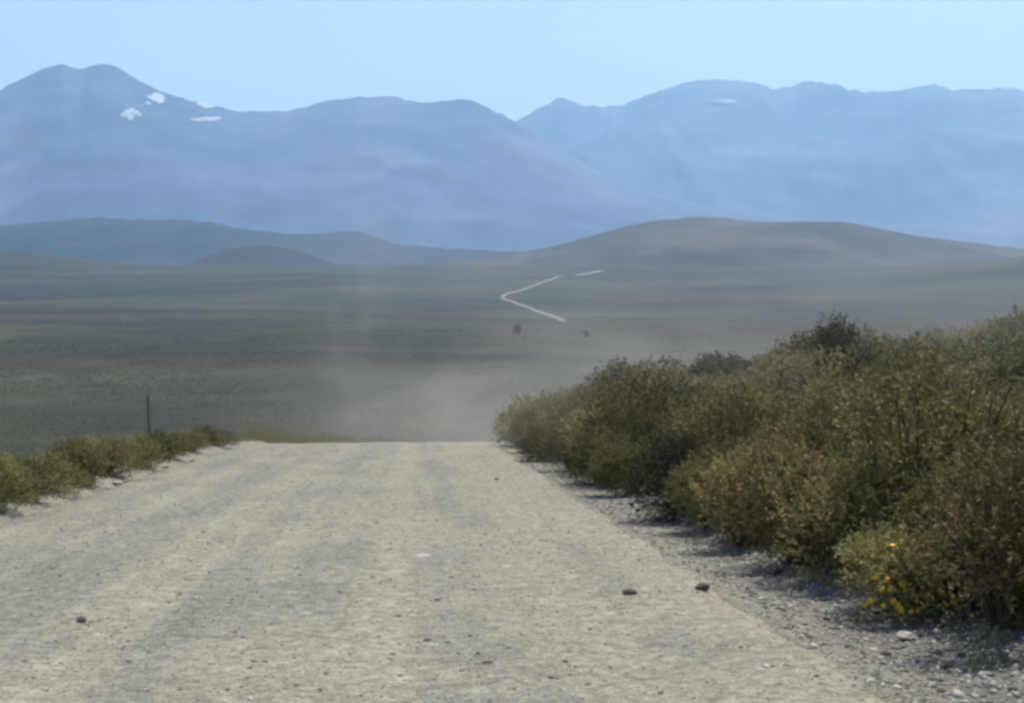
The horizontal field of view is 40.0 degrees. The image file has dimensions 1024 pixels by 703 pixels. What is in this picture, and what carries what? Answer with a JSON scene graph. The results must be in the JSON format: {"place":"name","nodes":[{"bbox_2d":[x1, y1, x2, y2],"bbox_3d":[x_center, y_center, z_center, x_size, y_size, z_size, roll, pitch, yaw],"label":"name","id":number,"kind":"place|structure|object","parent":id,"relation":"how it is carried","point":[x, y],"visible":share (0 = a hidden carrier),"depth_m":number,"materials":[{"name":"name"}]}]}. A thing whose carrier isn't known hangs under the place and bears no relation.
{"place":"outdoors","nodes":[
{"label":"outdoors","id":0,"kind":"place"},
{"bbox_2d":[0,217,521,264],"bbox_3d":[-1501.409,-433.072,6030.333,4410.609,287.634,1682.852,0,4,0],"label":"ridge","id":1,"kind":"structure","parent":0,"point":[165,242],"depth_m":5863.95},
{"bbox_2d":[0,441,884,702],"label":"gravel road","id":2,"kind":"structure","parent":0,"point":[736,689],"depth_m":10.57,"materials":[{"name":"beige gravel"}]},
{"bbox_2d":[76,616,86,622],"bbox_3d":[-2.945,1.830,9.608,0.076,0.046,0.064,0,4,1],"label":"rock","id":3,"kind":"object","parent":2,"relation":"on","point":[80,619],"visible":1,"depth_m":9.59,"materials":[{"name":"stone"}]},
{"bbox_2d":[622,589,636,594],"bbox_3d":[0.900,1.840,10.745,0.115,0.062,0.094,1,-4,6],"label":"rock","id":4,"kind":"object","parent":2,"relation":"on","point":[629,591],"visible":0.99,"depth_m":10.71,"materials":[{"name":"stone"}]},
{"bbox_2d":[695,582,709,590],"bbox_3d":[1.486,1.834,10.981,0.115,0.072,0.117,-6,1,-6],"label":"rock","id":5,"kind":"object","parent":2,"relation":"on","point":[705,586],"visible":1,"depth_m":10.95,"materials":[{"name":"stone"}]},
{"bbox_2d":[0,64,1009,251],"bbox_3d":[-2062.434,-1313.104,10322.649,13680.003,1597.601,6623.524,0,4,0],"label":"mountain range","id":6,"kind":"structure","parent":0,"point":[107,141],"depth_m":9024.15,"materials":[{"name":"blue stone"}]},
{"bbox_2d":[0,252,1023,702],"bbox_3d":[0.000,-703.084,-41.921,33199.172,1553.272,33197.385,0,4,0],"label":"ground","id":7,"kind":"structure","parent":0,"point":[76,290],"depth_m":1055.12,"materials":[{"name":"soil"}]},
{"bbox_2d":[0,444,45,511],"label":"shrub","id":8,"kind":"object","parent":7,"relation":"on","point":[6,472],"visible":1,"depth_m":17.86,"materials":[{"name":"green plant"}]},
{"bbox_2d":[1,453,63,504],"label":"shrub","id":9,"kind":"object","parent":7,"relation":"on","point":[37,468],"visible":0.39,"depth_m":19.31,"materials":[{"name":"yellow plant"}]},
{"bbox_2d":[16,447,97,498],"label":"shrub","id":10,"kind":"object","parent":7,"relation":"on","point":[64,477],"visible":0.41,"depth_m":20.94,"materials":[{"name":"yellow plant"}]},
{"bbox_2d":[37,435,109,487],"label":"shrub","id":11,"kind":"object","parent":7,"relation":"on","point":[84,455],"visible":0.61,"depth_m":22.52,"materials":[{"name":"green plant"}]},
{"bbox_2d":[65,431,147,478],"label":"shrub","id":12,"kind":"object","parent":7,"relation":"on","point":[114,456],"visible":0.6,"depth_m":24.76,"materials":[{"name":"green plant"}]},
{"bbox_2d":[114,430,170,471],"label":"shrub","id":13,"kind":"object","parent":7,"relation":"on","point":[149,447],"visible":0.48,"depth_m":27.59,"materials":[{"name":"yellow plant"}]},
{"bbox_2d":[146,393,151,466],"bbox_3d":[-7.226,1.710,28.021,0.119,1.788,0.074,0,4,0],"label":"fence post","id":14,"kind":"object","parent":7,"relation":"on","point":[148,415],"visible":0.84,"depth_m":27.98,"materials":[{"name":"brown wood"}]},
{"bbox_2d":[137,428,193,459],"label":"shrub","id":15,"kind":"object","parent":7,"relation":"on","point":[170,442],"visible":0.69,"depth_m":30.86,"materials":[{"name":"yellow plant"}]},
{"bbox_2d":[173,428,210,451],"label":"shrub","id":16,"kind":"object","parent":7,"relation":"on","point":[198,438],"visible":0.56,"depth_m":34.16,"materials":[{"name":"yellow plant"}]},
{"bbox_2d":[185,423,240,446],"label":"shrub","id":17,"kind":"object","parent":7,"relation":"on","point":[213,435],"visible":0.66,"depth_m":38.11,"materials":[{"name":"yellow plant"}]},
{"bbox_2d":[187,246,336,264],"bbox_3d":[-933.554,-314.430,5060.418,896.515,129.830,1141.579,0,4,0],"label":"hill","id":18,"kind":"structure","parent":7,"relation":"on","point":[257,254],"depth_m":4916.32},
{"bbox_2d":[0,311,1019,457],"bbox_3d":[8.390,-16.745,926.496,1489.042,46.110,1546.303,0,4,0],"label":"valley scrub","id":19,"kind":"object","parent":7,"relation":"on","point":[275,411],"visible":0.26,"depth_m":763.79,"materials":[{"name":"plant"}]},
{"bbox_2d":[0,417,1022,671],"bbox_3d":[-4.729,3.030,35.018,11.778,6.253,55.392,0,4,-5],"label":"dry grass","id":20,"kind":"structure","parent":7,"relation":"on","point":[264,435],"depth_m":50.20,"materials":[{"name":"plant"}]},
{"bbox_2d":[513,323,520,333],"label":"tree","id":21,"kind":"object","parent":7,"relation":"on","point":[517,327],"visible":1,"depth_m":1055.31,"materials":[{"name":"green plant"}]},
{"bbox_2d":[506,408,541,451],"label":"shrub","id":22,"kind":"object","parent":7,"relation":"on","point":[517,426],"visible":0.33,"depth_m":35.36,"materials":[{"name":"green plant"}]},
{"bbox_2d":[505,396,550,443],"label":"shrub","id":23,"kind":"object","parent":7,"relation":"on","point":[511,420],"visible":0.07,"depth_m":38.35,"materials":[{"name":"green plant"}]},
{"bbox_2d":[488,386,569,446],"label":"shrub","id":24,"kind":"object","parent":7,"relation":"on","point":[506,420],"visible":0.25,"depth_m":39.62,"materials":[{"name":"green plant"}]},
{"bbox_2d":[514,411,568,462],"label":"shrub","id":25,"kind":"object","parent":7,"relation":"on","point":[533,434],"visible":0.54,"depth_m":31.16,"materials":[{"name":"green plant"}]},
{"bbox_2d":[524,389,558,410],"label":"shrub","id":26,"kind":"object","parent":7,"relation":"on","point":[539,398],"visible":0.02,"depth_m":57.41,"materials":[{"name":"green plant"}]},
{"bbox_2d":[539,397,570,416],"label":"shrub","id":27,"kind":"object","parent":7,"relation":"on","point":[546,407],"visible":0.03,"depth_m":37.49,"materials":[{"name":"green plant"}]},
{"bbox_2d":[534,394,591,445],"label":"shrub","id":28,"kind":"object","parent":7,"relation":"on","point":[559,413],"visible":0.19,"depth_m":33.31,"materials":[{"name":"green plant"}]},
{"bbox_2d":[537,409,597,469],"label":"shrub","id":29,"kind":"object","parent":7,"relation":"on","point":[559,447],"visible":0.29,"depth_m":27.18,"materials":[{"name":"green plant"}]},
{"bbox_2d":[556,405,624,460],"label":"shrub","id":30,"kind":"object","parent":7,"relation":"on","point":[576,422],"visible":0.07,"depth_m":26.01,"materials":[{"name":"green plant"}]},
{"bbox_2d":[563,425,624,483],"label":"shrub","id":31,"kind":"object","parent":7,"relation":"on","point":[578,461],"visible":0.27,"depth_m":23.72,"materials":[{"name":"green plant"}]},
{"bbox_2d":[565,375,636,412],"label":"shrub","id":32,"kind":"object","parent":7,"relation":"on","point":[581,393],"visible":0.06,"depth_m":36.79,"materials":[{"name":"green plant"}]},
{"bbox_2d":[569,363,633,395],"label":"shrub","id":33,"kind":"object","parent":7,"relation":"on","point":[588,378],"visible":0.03,"depth_m":47.23,"materials":[{"name":"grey plant"}]},
{"bbox_2d":[581,382,638,427],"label":"shrub","id":34,"kind":"object","parent":7,"relation":"on","point":[602,398],"visible":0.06,"depth_m":27.57,"materials":[{"name":"green plant"}]},
{"bbox_2d":[583,422,667,497],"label":"shrub","id":35,"kind":"object","parent":7,"relation":"on","point":[610,462],"visible":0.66,"depth_m":20.78,"materials":[{"name":"green plant"}]},
{"bbox_2d":[584,354,666,415],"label":"shrub","id":36,"kind":"object","parent":7,"relation":"on","point":[607,380],"visible":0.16,"depth_m":33.48,"materials":[{"name":"green plant"}]},
{"bbox_2d":[564,365,709,487],"bbox_3d":[2.137,1.262,23.176,2.469,2.117,2.479,-3,4,-38],"label":"shrub","id":37,"kind":"object","parent":7,"relation":"on","point":[631,416],"visible":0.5,"depth_m":22.98,"materials":[{"name":"green plant"}]},
{"bbox_2d":[587,354,687,402],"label":"shrub","id":38,"kind":"object","parent":7,"relation":"on","point":[666,362],"visible":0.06,"depth_m":43.77,"materials":[{"name":"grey plant"}]},
{"bbox_2d":[587,370,697,449],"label":"shrub","id":39,"kind":"object","parent":7,"relation":"on","point":[626,395],"visible":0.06,"depth_m":24.83,"materials":[{"name":"green plant"}]},
{"bbox_2d":[615,417,722,522],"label":"shrub","id":40,"kind":"object","parent":7,"relation":"on","point":[663,468],"visible":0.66,"depth_m":16.81,"materials":[{"name":"green plant"}]},
{"bbox_2d":[621,365,720,386],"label":"shrub","id":41,"kind":"object","parent":7,"relation":"on","point":[676,376],"visible":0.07,"depth_m":38.30,"materials":[{"name":"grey plant"}]},
{"bbox_2d":[632,407,725,482],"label":"shrub","id":42,"kind":"object","parent":7,"relation":"on","point":[690,413],"visible":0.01,"depth_m":21.85,"materials":[{"name":"green plant"}]},
{"bbox_2d":[638,408,729,488],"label":"shrub","id":43,"kind":"object","parent":7,"relation":"on","point":[672,424],"visible":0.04,"depth_m":20.46,"materials":[{"name":"green plant"}]},
{"bbox_2d":[678,380,732,410],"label":"shrub","id":44,"kind":"object","parent":7,"relation":"on","point":[711,389],"visible":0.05,"depth_m":24.83,"materials":[{"name":"green plant"}]},
{"bbox_2d":[674,374,736,388],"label":"shrub","id":45,"kind":"object","parent":7,"relation":"on","point":[697,380],"visible":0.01,"depth_m":33.80,"materials":[{"name":"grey plant"}]},
{"bbox_2d":[661,432,752,534],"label":"shrub","id":46,"kind":"object","parent":7,"relation":"on","point":[694,473],"visible":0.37,"depth_m":15.52,"materials":[{"name":"green plant"}]},
{"bbox_2d":[652,368,764,396],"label":"shrub","id":47,"kind":"object","parent":7,"relation":"on","point":[725,381],"visible":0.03,"depth_m":32.05,"materials":[{"name":"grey plant"}]},
{"bbox_2d":[664,390,761,434],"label":"shrub","id":48,"kind":"object","parent":7,"relation":"on","point":[694,398],"visible":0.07,"depth_m":22.76,"materials":[{"name":"green plant"}]},
{"bbox_2d":[642,402,792,496],"bbox_3d":[2.797,1.374,18.780,1.950,1.350,1.958,-2,4,-30],"label":"shrub","id":49,"kind":"object","parent":7,"relation":"on","point":[706,427],"depth_m":18.83,"materials":[{"name":"green plant"}]},
{"bbox_2d":[681,349,761,378],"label":"shrub","id":50,"kind":"object","parent":7,"relation":"on","point":[707,363],"visible":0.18,"depth_m":41.16,"materials":[{"name":"green plant"}]},
{"bbox_2d":[659,384,788,503],"bbox_3d":[2.725,1.220,17.711,1.858,1.679,2.188,2,4,29],"label":"shrub","id":51,"kind":"object","parent":7,"relation":"on","point":[702,412],"visible":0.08,"depth_m":17.50,"materials":[{"name":"green plant"}]},
{"bbox_2d":[704,361,752,379],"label":"shrub","id":52,"kind":"object","parent":7,"relation":"on","point":[721,370],"visible":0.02,"depth_m":38.91,"materials":[{"name":"green plant"}]},
{"bbox_2d":[681,386,782,515],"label":"shrub","id":53,"kind":"object","parent":7,"relation":"on","point":[749,416],"visible":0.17,"depth_m":16.36,"materials":[{"name":"green plant"}]},
{"bbox_2d":[678,371,799,422],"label":"shrub","id":54,"kind":"object","parent":7,"relation":"on","point":[765,396],"visible":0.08,"depth_m":22.38,"materials":[{"name":"green plant"}]},
{"bbox_2d":[699,382,792,398],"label":"shrub","id":55,"kind":"object","parent":7,"relation":"on","point":[750,390],"visible":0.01,"depth_m":29.29,"materials":[{"name":"green plant"}]},
{"bbox_2d":[714,360,784,389],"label":"shrub","id":56,"kind":"object","parent":7,"relation":"on","point":[726,373],"visible":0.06,"depth_m":34.30,"materials":[{"name":"green plant"}]},
{"bbox_2d":[688,414,822,551],"bbox_3d":[2.493,1.373,14.020,1.530,1.506,1.392,0,4,3],"label":"shrub","id":57,"kind":"object","parent":7,"relation":"on","point":[716,489],"visible":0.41,"depth_m":13.77,"materials":[{"name":"green plant"}]},
{"bbox_2d":[501,319,1023,429],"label":"bank scrub","id":58,"kind":"object","parent":7,"relation":"on","point":[590,384],"visible":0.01,"depth_m":61.78,"materials":[{"name":"green plant"}]},
{"bbox_2d":[768,569,781,574],"bbox_3d":[2.230,1.875,11.945,0.103,0.071,0.079,-1,4,-16],"label":"rock","id":59,"kind":"object","parent":7,"relation":"on","point":[775,571],"visible":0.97,"depth_m":11.91,"materials":[{"name":"stone"}]},
{"bbox_2d":[695,429,858,533],"bbox_3d":[3.164,1.409,14.727,2.338,1.282,2.057,0,4,-6],"label":"shrub","id":60,"kind":"object","parent":7,"relation":"on","point":[704,457],"visible":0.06,"depth_m":14.95,"materials":[{"name":"green plant"}]},
{"bbox_2d":[753,391,807,408],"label":"shrub","id":61,"kind":"object","parent":7,"relation":"on","point":[772,398],"depth_m":24.50,"materials":[{"name":"green plant"}]},
{"bbox_2d":[719,470,852,569],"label":"shrub","id":62,"kind":"object","parent":7,"relation":"on","point":[767,527],"visible":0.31,"depth_m":12.07,"materials":[{"name":"green plant"}]},
{"bbox_2d":[758,396,815,446],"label":"shrub","id":63,"kind":"object","parent":7,"relation":"on","point":[786,415],"visible":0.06,"depth_m":20.15,"materials":[{"name":"green plant"}]},
{"bbox_2d":[764,328,821,358],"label":"shrub","id":64,"kind":"object","parent":7,"relation":"on","point":[783,345],"visible":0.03,"depth_m":37.32,"materials":[{"name":"green plant"}]},
{"bbox_2d":[753,349,841,380],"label":"shrub","id":65,"kind":"object","parent":7,"relation":"on","point":[793,352],"visible":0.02,"depth_m":31.46,"materials":[{"name":"green plant"}]},
{"bbox_2d":[737,343,864,395],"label":"shrub","id":66,"kind":"object","parent":7,"relation":"on","point":[781,369],"visible":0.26,"depth_m":29.50,"materials":[{"name":"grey plant"}]},
{"bbox_2d":[762,326,854,366],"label":"shrub","id":67,"kind":"object","parent":7,"relation":"on","point":[799,345],"visible":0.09,"depth_m":35.08,"materials":[{"name":"green plant"}]},
{"bbox_2d":[766,367,877,418],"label":"shrub","id":68,"kind":"object","parent":7,"relation":"on","point":[799,385],"visible":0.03,"depth_m":23.39,"materials":[{"name":"green plant"}]},
{"bbox_2d":[764,386,903,523],"bbox_3d":[3.123,1.107,13.557,1.375,1.599,1.619,-2,4,-31],"label":"shrub","id":69,"kind":"object","parent":7,"relation":"on","point":[811,440],"visible":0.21,"depth_m":13.46,"materials":[{"name":"green plant"}]},
{"bbox_2d":[803,310,870,380],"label":"shrub","id":70,"kind":"object","parent":7,"relation":"on","point":[837,339],"visible":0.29,"depth_m":30.96,"materials":[{"name":"green plant"}]},
{"bbox_2d":[754,431,921,586],"bbox_3d":[2.790,1.274,11.338,1.502,1.350,1.618,-2,4,-32],"label":"shrub","id":71,"kind":"object","parent":7,"relation":"on","point":[828,491],"visible":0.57,"depth_m":11.22,"materials":[{"name":"green plant"}]},
{"bbox_2d":[791,367,892,447],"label":"shrub","id":72,"kind":"object","parent":7,"relation":"on","point":[838,378],"visible":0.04,"depth_m":19.14,"materials":[{"name":"green plant"}]},
{"bbox_2d":[804,322,913,355],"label":"shrub","id":73,"kind":"object","parent":7,"relation":"on","point":[884,337],"visible":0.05,"depth_m":32.32,"materials":[{"name":"green plant"}]},
{"bbox_2d":[777,370,944,452],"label":"shrub","id":74,"kind":"object","parent":7,"relation":"on","point":[822,405],"visible":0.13,"depth_m":17.66,"materials":[{"name":"green plant"}]},
{"bbox_2d":[832,339,930,379],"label":"shrub","id":75,"kind":"object","parent":7,"relation":"on","point":[900,346],"visible":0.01,"depth_m":31.86,"materials":[{"name":"green plant"}]},
{"bbox_2d":[880,651,891,655],"bbox_3d":[2.267,1.835,8.531,0.070,0.035,0.057,-4,10,4],"label":"stone","id":76,"kind":"object","parent":7,"relation":"on","point":[886,653],"visible":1,"depth_m":8.51,"materials":[{"name":"grey stone"}]},
{"bbox_2d":[807,363,984,398],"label":"shrub","id":77,"kind":"object","parent":7,"relation":"on","point":[878,377],"visible":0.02,"depth_m":23.16,"materials":[{"name":"green plant"}]},
{"bbox_2d":[832,516,968,625],"bbox_3d":[2.784,1.544,9.969,1.247,0.876,1.156,-1,4,-23],"label":"shrub","id":78,"kind":"object","parent":7,"relation":"on","point":[883,578],"visible":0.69,"depth_m":9.73,"materials":[{"name":"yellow plant"}]},
{"bbox_2d":[835,338,965,379],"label":"shrub","id":79,"kind":"object","parent":7,"relation":"on","point":[868,354],"visible":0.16,"depth_m":29.31,"materials":[{"name":"green plant"}]},
{"bbox_2d":[896,631,917,640],"bbox_3d":[2.538,1.837,9.048,0.130,0.058,0.123,-1,4,-18],"label":"rock","id":80,"kind":"object","parent":7,"relation":"on","point":[904,635],"visible":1,"depth_m":9.02,"materials":[{"name":"stone"}]},
{"bbox_2d":[858,347,968,379],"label":"shrub","id":81,"kind":"object","parent":7,"relation":"on","point":[879,368],"visible":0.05,"depth_m":27.23,"materials":[{"name":"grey plant"}]},
{"bbox_2d":[877,395,950,435],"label":"shrub","id":82,"kind":"object","parent":7,"relation":"on","point":[915,410],"visible":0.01,"depth_m":17.85,"materials":[{"name":"green plant"}]},
{"bbox_2d":[809,331,1023,550],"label":"shrub","id":83,"kind":"object","parent":7,"relation":"on","point":[961,409],"visible":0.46,"depth_m":11.05,"materials":[{"name":"green plant"}]},
{"bbox_2d":[871,398,972,444],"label":"shrub","id":84,"kind":"object","parent":7,"relation":"on","point":[907,425],"visible":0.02,"depth_m":16.27,"materials":[{"name":"green plant"}]},
{"bbox_2d":[877,370,973,399],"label":"shrub","id":85,"kind":"object","parent":7,"relation":"on","point":[931,379],"visible":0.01,"depth_m":21.41,"materials":[{"name":"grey plant"}]},
{"bbox_2d":[892,328,972,351],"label":"shrub","id":86,"kind":"object","parent":7,"relation":"on","point":[926,337],"visible":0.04,"depth_m":37.47,"materials":[{"name":"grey plant"}]},
{"bbox_2d":[907,325,975,345],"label":"shrub","id":87,"kind":"object","parent":7,"relation":"on","point":[943,332],"visible":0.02,"depth_m":41.23,"materials":[{"name":"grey plant"}]},
{"bbox_2d":[885,471,1022,626],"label":"shrub","id":88,"kind":"object","parent":7,"relation":"on","point":[929,562],"visible":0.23,"depth_m":9.46,"materials":[{"name":"green plant"}]},
{"bbox_2d":[889,414,1023,588],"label":"shrub","id":89,"kind":"object","parent":7,"relation":"on","point":[933,477],"visible":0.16,"depth_m":9.98,"materials":[{"name":"green plant"}]},
{"bbox_2d":[892,412,1023,638],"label":"shrub","id":90,"kind":"object","parent":7,"relation":"on","point":[1009,508],"visible":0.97,"depth_m":8.50,"materials":[{"name":"green plant"}]},
{"bbox_2d":[909,402,1017,457],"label":"shrub","id":91,"kind":"object","parent":7,"relation":"on","point":[962,426],"visible":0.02,"depth_m":13.85,"materials":[{"name":"green plant"}]},
{"bbox_2d":[917,334,1022,373],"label":"shrub","id":92,"kind":"object","parent":7,"relation":"on","point":[974,352],"visible":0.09,"depth_m":24.39,"materials":[{"name":"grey plant"}]},
{"bbox_2d":[917,377,1023,404],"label":"shrub","id":93,"kind":"object","parent":7,"relation":"on","point":[952,384],"visible":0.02,"depth_m":20.88,"materials":[{"name":"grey plant"}]},
{"bbox_2d":[941,351,1020,389],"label":"shrub","id":94,"kind":"object","parent":7,"relation":"on","point":[979,369],"visible":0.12,"depth_m":23.15,"materials":[{"name":"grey plant"}]},
{"bbox_2d":[946,373,1023,419],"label":"shrub","id":95,"kind":"object","parent":7,"relation":"on","point":[1017,388],"visible":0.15,"depth_m":18.80,"materials":[{"name":"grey plant"}]},
{"bbox_2d":[946,328,1023,360],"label":"shrub","id":96,"kind":"object","parent":7,"relation":"on","point":[1020,337],"visible":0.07,"depth_m":25.98,"materials":[{"name":"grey plant"}]},
{"bbox_2d":[947,314,1023,343],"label":"shrub","id":97,"kind":"object","parent":7,"relation":"on","point":[971,333],"visible":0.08,"depth_m":37.20,"materials":[{"name":"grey plant"}]},
{"bbox_2d":[974,348,1023,388],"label":"shrub","id":98,"kind":"object","parent":7,"relation":"on","point":[1011,372],"visible":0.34,"depth_m":21.63,"materials":[{"name":"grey plant"}]},
{"bbox_2d":[980,313,1022,341],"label":"shrub","id":99,"kind":"object","parent":7,"relation":"on","point":[1002,319],"visible":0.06,"depth_m":35.68,"materials":[{"name":"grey plant"}]},
{"bbox_2d":[982,327,1023,346],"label":"shrub","id":100,"kind":"object","parent":7,"relation":"on","point":[1013,335],"visible":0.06,"depth_m":30.12,"materials":[{"name":"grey plant"}]},
{"bbox_2d":[1005,299,1023,338],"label":"shrub","id":101,"kind":"object","parent":7,"relation":"on","point":[1021,316],"visible":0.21,"depth_m":33.04,"materials":[{"name":"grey plant"}]},
{"bbox_2d":[0,445,1023,702],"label":"loose gravel","id":102,"kind":"structure","parent":0,"point":[936,651],"depth_m":10.09,"materials":[{"name":"grey gravel"}]},
{"bbox_2d":[0,0,1023,120],"label":"sky","id":103,"kind":"structure","parent":0,"point":[511,58],"materials":[{"name":"blue"}]},
{"bbox_2d":[500,276,566,322],"bbox_3d":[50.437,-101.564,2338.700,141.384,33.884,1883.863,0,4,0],"label":"winding road","id":104,"kind":"structure","parent":0,"point":[536,310],"depth_m":2001.32,"materials":[{"name":"beige gravel"}]},
{"bbox_2d":[438,217,1023,268],"bbox_3d":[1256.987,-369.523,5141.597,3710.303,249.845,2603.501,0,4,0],"label":"hill","id":105,"kind":"structure","parent":0,"point":[698,242],"depth_m":4707.39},
{"bbox_2d":[497,79,1023,248],"bbox_3d":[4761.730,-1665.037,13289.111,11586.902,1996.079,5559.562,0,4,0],"label":"mountain range","id":106,"kind":"structure","parent":0,"point":[935,156],"depth_m":12738.25,"materials":[{"name":"blue stone"}]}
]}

